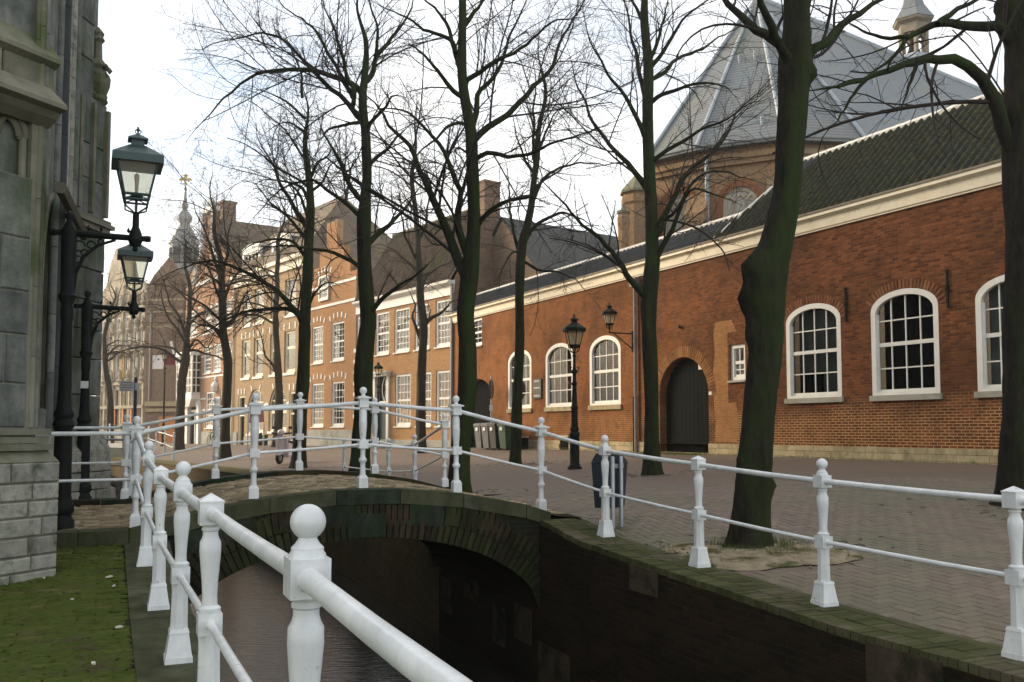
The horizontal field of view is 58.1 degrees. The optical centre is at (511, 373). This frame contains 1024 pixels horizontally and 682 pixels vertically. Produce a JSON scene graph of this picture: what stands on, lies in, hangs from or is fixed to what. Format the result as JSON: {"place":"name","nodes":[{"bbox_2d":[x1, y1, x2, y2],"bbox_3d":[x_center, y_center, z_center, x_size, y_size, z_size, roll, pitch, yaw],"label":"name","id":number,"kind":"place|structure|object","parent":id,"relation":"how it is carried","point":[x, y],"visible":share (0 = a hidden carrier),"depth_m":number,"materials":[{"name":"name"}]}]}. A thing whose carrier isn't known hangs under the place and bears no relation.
{"place":"outdoors","nodes":[
{"label":"outdoors","id":0,"kind":"place"},
{"bbox_2d":[0,543,136,681],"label":"bank path","id":1,"kind":"structure","parent":0,"point":[50,631],"depth_m":6.26,"materials":[{"name":"plant"}]},
{"bbox_2d":[100,483,116,504],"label":"bank street","id":2,"kind":"structure","parent":0,"point":[113,493],"depth_m":16.79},
{"bbox_2d":[0,0,114,584],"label":"stone church","id":3,"kind":"structure","parent":2,"relation":"on","point":[55,120],"depth_m":7.97,"materials":[{"name":"stone"}]},
{"bbox_2d":[73,244,153,498],"bbox_3d":[-5.682,-0.118,13.068,1.021,3.904,0.467,2,-4,-25],"label":"street lamp","id":4,"kind":"object","parent":2,"relation":"on","point":[87,306],"visible":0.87,"depth_m":12.99,"materials":[{"name":"black metal"}]},
{"bbox_2d":[110,475,223,681],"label":"quay wall","id":5,"kind":"structure","parent":0,"point":[149,632],"depth_m":6.08,"materials":[{"name":"stone"}]},
{"bbox_2d":[105,436,132,495],"bbox_3d":[-6.244,1.449,14.906,0.436,1.180,5.331,2,-4,-27],"label":"railing","id":6,"kind":"object","parent":5,"relation":"on","point":[130,487],"visible":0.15,"depth_m":14.33,"materials":[{"name":"metal"}]},
{"bbox_2d":[134,431,472,681],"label":"railing","id":7,"kind":"object","parent":5,"relation":"on","point":[303,568],"visible":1,"depth_m":3.22,"materials":[{"name":"metal"}]},
{"bbox_2d":[56,469,581,608],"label":"arched bridge","id":8,"kind":"structure","parent":5,"relation":"on","point":[490,542],"depth_m":10.46,"materials":[{"name":"brick"}]},
{"bbox_2d":[50,127,163,529],"bbox_3d":[-4.205,-0.513,9.494,1.058,4.214,0.496,2,-4,-25],"label":"street lamp","id":9,"kind":"object","parent":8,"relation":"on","point":[137,155],"visible":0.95,"depth_m":9.41,"materials":[{"name":"black metal"}]},
{"bbox_2d":[72,392,450,498],"bbox_3d":[-4.627,0.962,12.674,7.973,1.473,0.162,2,-4,-24],"label":"railing","id":10,"kind":"object","parent":8,"relation":"on","point":[216,410],"visible":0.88,"depth_m":13.22,"materials":[{"name":"metal"}]},
{"bbox_2d":[35,387,548,527],"bbox_3d":[-2.996,0.851,9.790,7.460,1.472,0.162,2,-4,-23],"label":"railing","id":11,"kind":"object","parent":8,"relation":"on","point":[363,403],"visible":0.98,"depth_m":10.20,"materials":[{"name":"metal"}]},
{"bbox_2d":[78,538,515,681],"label":"canal water","id":12,"kind":"structure","parent":0,"point":[254,602],"depth_m":13.86,"materials":[{"name":"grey liquid"}]},
{"bbox_2d":[428,516,1023,681],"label":"quay wall","id":13,"kind":"structure","parent":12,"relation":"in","point":[613,611],"depth_m":8.43,"materials":[{"name":"brick"}]},
{"bbox_2d":[542,431,1023,660],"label":"railing","id":14,"kind":"object","parent":13,"relation":"on","point":[1011,499],"visible":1,"depth_m":7.11,"materials":[{"name":"metal"}]},
{"bbox_2d":[105,457,499,632],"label":"quay wall","id":15,"kind":"structure","parent":0,"point":[401,574],"depth_m":16.78,"materials":[{"name":"stone"}]},
{"bbox_2d":[342,427,441,479],"bbox_3d":[-2.397,1.713,17.883,0.295,1.434,7.763,1,-4,-22],"label":"railing","id":16,"kind":"object","parent":15,"relation":"on","point":[414,468],"visible":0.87,"depth_m":16.78,"materials":[{"name":"metal"}]},
{"bbox_2d":[98,0,1003,290],"label":"sky","id":17,"kind":"structure","parent":0,"point":[132,48],"materials":[{"name":"white"}]},
{"bbox_2d":[114,442,1023,646],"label":"street","id":18,"kind":"structure","parent":0,"point":[968,604],"depth_m":11.31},
{"bbox_2d":[108,443,141,456],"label":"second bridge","id":19,"kind":"structure","parent":18,"relation":"on","point":[116,449],"depth_m":46.39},
{"bbox_2d":[142,426,174,459],"bbox_3d":[-16.660,3.071,42.160,1.248,1.454,10.271,2,-4,-27],"label":"railing","id":20,"kind":"object","parent":19,"relation":"on","point":[164,443],"visible":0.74,"depth_m":40.86,"materials":[{"name":"metal"}]},
{"bbox_2d":[119,377,138,424],"bbox_3d":[-14.925,1.739,35.941,0.752,3.198,0.173,0,-3,0],"label":"direction sign","id":21,"kind":"object","parent":18,"relation":"on","point":[133,386],"visible":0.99,"depth_m":35.94,"materials":[{"name":"metal"}]},
{"bbox_2d":[102,253,155,442],"bbox_3d":[-26.733,-1.772,59.959,6.798,13.533,6.169,1,-4,-14],"label":"bare tree","id":22,"kind":"object","parent":18,"relation":"on","point":[110,402],"visible":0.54,"depth_m":60.01,"materials":[{"name":"plant"}]},
{"bbox_2d":[160,351,174,445],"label":"street lamp","id":23,"kind":"object","parent":18,"relation":"on","point":[168,360],"visible":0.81,"depth_m":67.01,"materials":[{"name":"black metal"}]},
{"bbox_2d":[102,188,248,449],"bbox_3d":[-20.370,-3.731,56.809,8.488,16.903,8.554,0,-3,0],"label":"bare tree","id":24,"kind":"object","parent":18,"relation":"on","point":[180,400],"visible":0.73,"depth_m":55.71,"materials":[{"name":"plant"}]},
{"bbox_2d":[141,127,281,459],"bbox_3d":[-12.633,-3.396,40.493,7.643,14.386,5.619,3,-5,-44],"label":"bare tree","id":25,"kind":"object","parent":18,"relation":"on","point":[224,451],"visible":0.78,"depth_m":39.81,"materials":[{"name":"plant"}]},
{"bbox_2d":[139,15,357,468],"bbox_3d":[-8.747,-4.700,31.002,7.330,15.860,6.356,3,-4,-36],"label":"bare tree","id":26,"kind":"object","parent":18,"relation":"on","point":[303,314],"visible":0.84,"depth_m":30.90,"materials":[{"name":"brown plant"}]},
{"bbox_2d":[247,411,264,452],"bbox_3d":[-12.905,2.781,46.462,0.904,2.400,0.110,0,-3,0],"label":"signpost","id":27,"kind":"object","parent":18,"relation":"on","point":[261,417],"visible":0.57,"depth_m":46.45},
{"bbox_2d":[205,165,328,446],"bbox_3d":[-14.528,-4.463,56.336,7.802,17.991,6.985,0,-3,0],"label":"bare tree","id":28,"kind":"object","parent":18,"relation":"on","point":[278,415],"visible":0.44,"depth_m":55.78,"materials":[{"name":"plant"}]},
{"bbox_2d":[272,426,292,463],"bbox_3d":[-8.181,2.623,33.875,0.799,1.362,1.970,-1,-4,14],"label":"motor scooter","id":29,"kind":"object","parent":18,"relation":"on","point":[281,444],"visible":0.57,"depth_m":33.23,"materials":[{"name":"silver metal"}]},
{"bbox_2d":[142,0,449,472],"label":"bare tree","id":30,"kind":"object","parent":18,"relation":"on","point":[364,356],"visible":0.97,"depth_m":24.99,"materials":[{"name":"brown plant"}]},
{"bbox_2d":[217,196,389,444],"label":"brick house","id":31,"kind":"structure","parent":18,"relation":"on","point":[259,380],"depth_m":62.59,"materials":[{"name":"brick"}]},
{"bbox_2d":[238,396,244,444],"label":"door","id":32,"kind":"structure","parent":31,"relation":"in","point":[241,398],"depth_m":66.19,"materials":[{"name":"beige paint"}]},
{"bbox_2d":[240,339,258,380],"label":"window","id":33,"kind":"structure","parent":31,"relation":"in","point":[245,377],"depth_m":66.00,"materials":[{"name":"beige paint"}]},
{"bbox_2d":[241,291,259,328],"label":"window","id":34,"kind":"structure","parent":31,"relation":"in","point":[247,325],"depth_m":65.95,"materials":[{"name":"beige paint"}]},
{"bbox_2d":[246,389,263,435],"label":"window","id":35,"kind":"structure","parent":31,"relation":"in","point":[260,400],"depth_m":64.39,"materials":[{"name":"beige paint"}]},
{"bbox_2d":[252,337,262,378],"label":"window","id":36,"kind":"structure","parent":31,"relation":"in","point":[257,375],"depth_m":64.19,"materials":[{"name":"beige paint"}]},
{"bbox_2d":[253,288,263,325],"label":"window","id":37,"kind":"structure","parent":31,"relation":"in","point":[262,303],"depth_m":64.32,"materials":[{"name":"beige paint"}]},
{"bbox_2d":[268,335,274,376],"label":"window","id":38,"kind":"structure","parent":31,"relation":"in","point":[272,344],"depth_m":62.00,"materials":[{"name":"beige paint"}]},
{"bbox_2d":[267,391,286,433],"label":"window","id":39,"kind":"structure","parent":31,"relation":"in","point":[284,399],"depth_m":61.46,"materials":[{"name":"beige paint"}]},
{"bbox_2d":[283,277,295,318],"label":"window","id":40,"kind":"structure","parent":31,"relation":"in","point":[289,314],"depth_m":60.05,"materials":[{"name":"beige paint"}]},
{"bbox_2d":[283,330,295,375],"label":"window","id":41,"kind":"structure","parent":31,"relation":"in","point":[287,371],"depth_m":59.95,"materials":[{"name":"beige paint"}]},
{"bbox_2d":[290,392,294,440],"bbox_3d":[-13.758,2.960,58.707,0.230,3.626,1.320,3,-4,-37],"label":"door","id":42,"kind":"structure","parent":31,"relation":"in","point":[292,394],"depth_m":59.13,"materials":[{"name":"beige paint"}]},
{"bbox_2d":[374,361,382,443],"bbox_3d":[-7.109,1.601,48.906,0.527,4.565,0.544,0,-3,0],"label":"street lamp","id":43,"kind":"object","parent":18,"relation":"on","point":[378,366],"visible":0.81,"depth_m":48.87,"materials":[{"name":"black metal"}]},
{"bbox_2d":[329,59,465,452],"bbox_3d":[-4.683,-4.917,38.680,6.849,16.563,5.292,0,-3,0],"label":"bare tree","id":44,"kind":"object","parent":18,"relation":"on","point":[422,331],"visible":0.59,"depth_m":38.36,"materials":[{"name":"plant"}]},
{"bbox_2d":[352,179,499,446],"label":"brick house","id":45,"kind":"structure","parent":18,"relation":"on","point":[396,347],"depth_m":47.41,"materials":[{"name":"brick"}]},
{"bbox_2d":[372,371,391,441],"bbox_3d":[-7.020,1.983,49.506,0.660,4.159,2.054,3,-4,-37],"label":"door","id":46,"kind":"structure","parent":45,"relation":"in","point":[384,380],"depth_m":49.64,"materials":[{"name":"paint"}]},
{"bbox_2d":[374,311,398,356],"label":"window","id":47,"kind":"structure","parent":45,"relation":"in","point":[384,327],"depth_m":50.12,"materials":[{"name":"paint"}]},
{"bbox_2d":[393,307,409,353],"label":"window","id":48,"kind":"structure","parent":45,"relation":"in","point":[404,321],"depth_m":48.48,"materials":[{"name":"paint"}]},
{"bbox_2d":[393,373,410,427],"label":"window","id":49,"kind":"structure","parent":45,"relation":"in","point":[407,377],"depth_m":48.26,"materials":[{"name":"paint"}]},
{"bbox_2d":[413,302,429,351],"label":"window","id":50,"kind":"structure","parent":45,"relation":"in","point":[417,319],"depth_m":46.98,"materials":[{"name":"paint"}]},
{"bbox_2d":[414,372,440,427],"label":"window","id":51,"kind":"structure","parent":45,"relation":"in","point":[428,374],"depth_m":46.63,"materials":[{"name":"paint"}]},
{"bbox_2d":[434,370,449,426],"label":"window","id":52,"kind":"structure","parent":45,"relation":"in","point":[447,372],"depth_m":45.15,"materials":[{"name":"paint"}]},
{"bbox_2d":[434,298,449,348],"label":"window","id":53,"kind":"structure","parent":45,"relation":"in","point":[446,325],"depth_m":45.33,"materials":[{"name":"paint"}]},
{"bbox_2d":[473,422,491,448],"bbox_3d":[-1.141,2.628,38.897,0.824,1.138,0.657,2,-4,-27],"label":"wheelie bin","id":54,"kind":"object","parent":18,"relation":"on","point":[478,435],"visible":0.3,"depth_m":38.68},
{"bbox_2d":[309,0,668,492],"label":"bare tree","id":55,"kind":"object","parent":18,"relation":"on","point":[467,266],"visible":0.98,"depth_m":18.21,"materials":[{"name":"brown plant"}]},
{"bbox_2d":[480,422,499,448],"bbox_3d":[-0.817,2.585,38.273,0.824,1.138,0.657,2,-4,-27],"label":"wheelie bin","id":56,"kind":"object","parent":18,"relation":"on","point":[485,435],"visible":0.3,"depth_m":38.05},
{"bbox_2d":[489,376,493,448],"bbox_3d":[-0.868,1.637,38.943,0.140,3.100,0.601,-2,-4,23],"label":"traffic sign","id":57,"kind":"object","parent":18,"relation":"on","point":[491,388],"visible":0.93,"depth_m":38.92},
{"bbox_2d":[487,423,507,449],"bbox_3d":[-0.504,2.542,37.669,0.824,1.138,0.657,2,-4,-27],"label":"wheelie bin","id":58,"kind":"object","parent":18,"relation":"on","point":[494,435],"visible":0.31,"depth_m":37.37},
{"bbox_2d":[497,422,510,448],"bbox_3d":[-0.101,2.488,36.893,0.824,1.138,0.657,2,-4,-27],"label":"wheelie bin","id":59,"kind":"object","parent":18,"relation":"on","point":[504,431],"visible":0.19,"depth_m":36.58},
{"bbox_2d":[480,0,642,464],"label":"bare tree","id":60,"kind":"object","parent":18,"relation":"on","point":[527,230],"visible":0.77,"depth_m":27.24,"materials":[{"name":"brown plant"}]},
{"bbox_2d":[562,315,585,468],"bbox_3d":[1.623,0.451,23.987,0.606,4.048,0.626,0,-3,0],"label":"street lamp","id":61,"kind":"object","parent":18,"relation":"on","point":[573,326],"visible":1,"depth_m":23.89,"materials":[{"name":"black metal"}]},
{"bbox_2d":[591,452,627,527],"bbox_3d":[1.178,1.358,10.865,0.302,0.869,0.469,-2,-4,35],"label":"litter bin","id":62,"kind":"object","parent":18,"relation":"on","point":[617,474],"visible":0.83,"depth_m":10.75,"materials":[{"name":"metal"}]},
{"bbox_2d":[280,460,1006,566],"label":"fallen twigs","id":63,"kind":"object","parent":18,"relation":"on","point":[692,535],"visible":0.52,"depth_m":11.18,"materials":[{"name":"wood"}]},
{"bbox_2d":[498,0,822,475],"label":"bare tree","id":64,"kind":"object","parent":18,"relation":"on","point":[655,227],"visible":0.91,"depth_m":20.97,"materials":[{"name":"brown plant"}]},
{"bbox_2d":[659,535,862,570],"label":"tree pit soil","id":65,"kind":"object","parent":18,"relation":"on","point":[784,553],"visible":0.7,"depth_m":8.97,"materials":[{"name":"brown soil"}]},
{"bbox_2d":[579,449,991,464],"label":"weeds","id":66,"kind":"object","parent":18,"relation":"on","point":[670,453],"visible":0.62,"depth_m":27.04,"materials":[{"name":"green plant"}]},
{"bbox_2d":[676,0,935,548],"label":"bare tree","id":67,"kind":"object","parent":18,"relation":"on","point":[761,298],"visible":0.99,"depth_m":9.54,"materials":[{"name":"brown plant"}]},
{"bbox_2d":[740,0,1023,510],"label":"bare tree","id":68,"kind":"object","parent":18,"relation":"on","point":[1006,25],"visible":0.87,"depth_m":11.60,"materials":[{"name":"brown plant"}]},
{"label":"terrain","id":69,"kind":"structure","parent":0,"visible":0},
{"bbox_2d":[96,246,148,441],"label":"stone house","id":70,"kind":"structure","parent":69,"relation":"on","point":[123,402],"depth_m":89.52,"materials":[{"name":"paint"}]},
{"bbox_2d":[100,409,102,425],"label":"window","id":71,"kind":"structure","parent":70,"relation":"in","point":[101,411],"depth_m":92.80,"materials":[{"name":"glass"}]},
{"bbox_2d":[115,389,119,405],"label":"window","id":72,"kind":"structure","parent":70,"relation":"in","point":[117,393],"depth_m":90.52,"materials":[{"name":"glass"}]},
{"bbox_2d":[117,317,121,348],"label":"window","id":73,"kind":"structure","parent":70,"relation":"in","point":[118,319],"depth_m":90.92,"materials":[{"name":"paint"}]},
{"bbox_2d":[115,409,123,425],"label":"window","id":74,"kind":"structure","parent":70,"relation":"in","point":[117,410],"depth_m":90.06,"materials":[{"name":"glass"}]},
{"bbox_2d":[116,355,124,378],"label":"window","id":75,"kind":"structure","parent":70,"relation":"in","point":[123,359],"depth_m":90.63,"materials":[{"name":"paint"}]},
{"bbox_2d":[124,391,127,404],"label":"window","id":76,"kind":"structure","parent":70,"relation":"in","point":[125,392],"depth_m":89.13,"materials":[{"name":"glass"}]},
{"bbox_2d":[124,357,128,377],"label":"window","id":77,"kind":"structure","parent":70,"relation":"in","point":[126,360],"depth_m":89.33,"materials":[{"name":"paint"}]},
{"bbox_2d":[125,316,129,346],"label":"window","id":78,"kind":"structure","parent":70,"relation":"in","point":[127,317],"depth_m":89.55,"materials":[{"name":"paint"}]},
{"bbox_2d":[124,408,131,424],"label":"window","id":79,"kind":"structure","parent":70,"relation":"in","point":[130,409],"depth_m":87.80,"materials":[{"name":"glass"}]},
{"bbox_2d":[144,257,186,441],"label":"brick house","id":80,"kind":"structure","parent":69,"relation":"on","point":[154,380],"depth_m":84.68,"materials":[{"name":"brick"}]},
{"bbox_2d":[152,355,163,368],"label":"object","id":81,"kind":"structure","parent":80,"relation":"in","point":[158,363],"depth_m":84.70,"materials":[{"name":"paint"}]},
{"bbox_2d":[158,417,174,441],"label":"door","id":82,"kind":"structure","parent":80,"relation":"in","point":[168,438],"depth_m":84.02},
{"bbox_2d":[168,173,199,276],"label":"church tower","id":83,"kind":"structure","parent":69,"relation":"on","point":[174,241],"depth_m":112.16,"materials":[{"name":"stone"}]},
{"bbox_2d":[176,198,278,443],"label":"brick house","id":84,"kind":"structure","parent":69,"relation":"on","point":[204,383],"depth_m":72.71,"materials":[{"name":"brick"}]},
{"bbox_2d":[190,310,196,335],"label":"window","id":85,"kind":"structure","parent":84,"relation":"in","point":[195,331],"depth_m":75.22,"materials":[{"name":"paint"}]},
{"bbox_2d":[185,400,201,443],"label":"door","id":86,"kind":"structure","parent":84,"relation":"in","point":[196,428],"depth_m":74.26,"materials":[{"name":"paint"}]},
{"bbox_2d":[204,391,214,428],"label":"window","id":87,"kind":"structure","parent":84,"relation":"in","point":[209,426],"depth_m":71.59,"materials":[{"name":"paint"}]},
{"bbox_2d":[202,345,217,374],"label":"window","id":88,"kind":"structure","parent":84,"relation":"in","point":[208,371],"depth_m":72.15,"materials":[{"name":"paint"}]},
{"bbox_2d":[211,343,220,373],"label":"window","id":89,"kind":"structure","parent":84,"relation":"in","point":[216,370],"depth_m":70.67,"materials":[{"name":"paint"}]},
{"bbox_2d":[292,121,410,221],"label":"bare tree","id":90,"kind":"object","parent":69,"relation":"on","point":[349,173],"visible":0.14,"depth_m":67.96,"materials":[{"name":"plant"}]},
{"bbox_2d":[306,219,444,445],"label":"brick house","id":91,"kind":"structure","parent":69,"relation":"on","point":[329,371],"depth_m":54.71,"materials":[{"name":"brick"}]},
{"bbox_2d":[310,325,322,364],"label":"window","id":92,"kind":"structure","parent":91,"relation":"in","point":[320,331],"depth_m":56.54,"materials":[{"name":"paint"}]},
{"bbox_2d":[310,383,323,427],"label":"window","id":93,"kind":"structure","parent":91,"relation":"in","point":[321,385],"depth_m":56.44,"materials":[{"name":"paint"}]},
{"bbox_2d":[318,274,329,301],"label":"window","id":94,"kind":"structure","parent":91,"relation":"in","point":[320,299],"depth_m":55.61,"materials":[{"name":"paint"}]},
{"bbox_2d":[330,321,343,362],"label":"window","id":95,"kind":"structure","parent":91,"relation":"in","point":[340,341],"depth_m":54.38,"materials":[{"name":"paint"}]},
{"bbox_2d":[330,381,344,427],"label":"window","id":96,"kind":"structure","parent":91,"relation":"in","point":[341,383],"depth_m":54.24,"materials":[{"name":"paint"}]},
{"bbox_2d":[492,217,617,400],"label":"brick house","id":97,"kind":"structure","parent":69,"relation":"on","point":[500,256],"depth_m":45.45,"materials":[{"name":"tile"}]},
{"bbox_2d":[447,87,1004,464],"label":"brick building","id":98,"kind":"structure","parent":69,"relation":"on","point":[901,230],"depth_m":23.64,"materials":[{"name":"brick"}]},
{"bbox_2d":[474,317,481,346],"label":"window","id":99,"kind":"structure","parent":98,"relation":"in","point":[479,320],"depth_m":42.14,"materials":[{"name":"paint"}]},
{"bbox_2d":[471,380,489,447],"bbox_3d":[-1.272,1.842,41.672,0.040,3.189,2.676,2,-4,-27],"label":"passage door","id":100,"kind":"structure","parent":98,"relation":"in","point":[482,403],"depth_m":41.89,"materials":[{"name":"wood"}]},
{"bbox_2d":[506,350,531,412],"bbox_3d":[0.526,0.290,38.128,0.610,2.650,2.153,2,-4,-27],"label":"window","id":101,"kind":"structure","parent":98,"relation":"in","point":[527,372],"depth_m":38.17,"materials":[{"name":"paint"}]},
{"bbox_2d":[533,378,541,398],"bbox_3d":[1.009,0.598,36.587,0.062,0.775,0.668,2,-4,-27],"label":"notice board","id":102,"kind":"object","parent":98,"relation":"attached to","point":[537,388],"visible":1,"depth_m":36.53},
{"bbox_2d":[544,343,572,411],"bbox_3d":[2.016,0.115,35.256,0.610,2.650,2.192,2,-4,-27],"label":"window","id":103,"kind":"structure","parent":98,"relation":"in","point":[562,396],"depth_m":35.47,"materials":[{"name":"paint"}]},
{"bbox_2d":[588,335,621,409],"bbox_3d":[3.472,-0.056,32.448,0.610,2.650,2.078,2,-4,-27],"label":"window","id":104,"kind":"structure","parent":98,"relation":"in","point":[610,348],"depth_m":32.63,"materials":[{"name":"paint"}]},
{"bbox_2d":[601,303,632,351],"bbox_3d":[3.473,-1.546,30.702,1.177,1.603,0.469,3,-4,-39],"label":"wall lantern","id":105,"kind":"object","parent":98,"relation":"attached to","point":[609,310],"depth_m":30.51,"materials":[{"name":"black metal"}]},
{"bbox_2d":[727,344,745,382],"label":"window","id":106,"kind":"structure","parent":98,"relation":"in","point":[734,377],"depth_m":26.41,"materials":[{"name":"paint"}]},
{"bbox_2d":[784,303,843,403],"bbox_3d":[7.952,-0.545,23.816,0.610,2.610,1.968,2,-4,-27],"label":"window","id":107,"kind":"structure","parent":98,"relation":"in","point":[819,332],"depth_m":23.97,"materials":[{"name":"paint"}]},
{"bbox_2d":[869,288,942,400],"bbox_3d":[9.240,-0.693,21.335,0.610,2.626,1.953,2,-4,-27],"label":"window","id":108,"kind":"structure","parent":98,"relation":"in","point":[912,355],"depth_m":21.57,"materials":[{"name":"paint"}]},
{"bbox_2d":[974,275,1004,397],"bbox_3d":[10.486,-0.820,18.930,0.610,2.589,1.844,2,-4,-27],"label":"window","id":109,"kind":"structure","parent":98,"relation":"in","point":[995,287],"depth_m":19.47,"materials":[{"name":"paint"}]},
{"bbox_2d":[617,0,991,392],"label":"slate church","id":110,"kind":"structure","parent":69,"relation":"on","point":[908,20],"depth_m":36.49,"materials":[{"name":"stone"}]},
{"bbox_2d":[658,186,695,236],"bbox_3d":[6.542,-4.587,35.982,1.823,5.530,0.220,-3,-5,43],"label":"window","id":111,"kind":"structure","parent":110,"relation":"in","point":[664,200],"depth_m":36.24,"materials":[{"name":"glass"}]},
{"bbox_2d":[716,179,762,219],"bbox_3d":[8.628,-4.617,34.653,1.823,5.430,0.220,-2,-4,26],"label":"window","id":112,"kind":"structure","parent":110,"relation":"in","point":[724,205],"depth_m":34.79,"materials":[{"name":"glass"}]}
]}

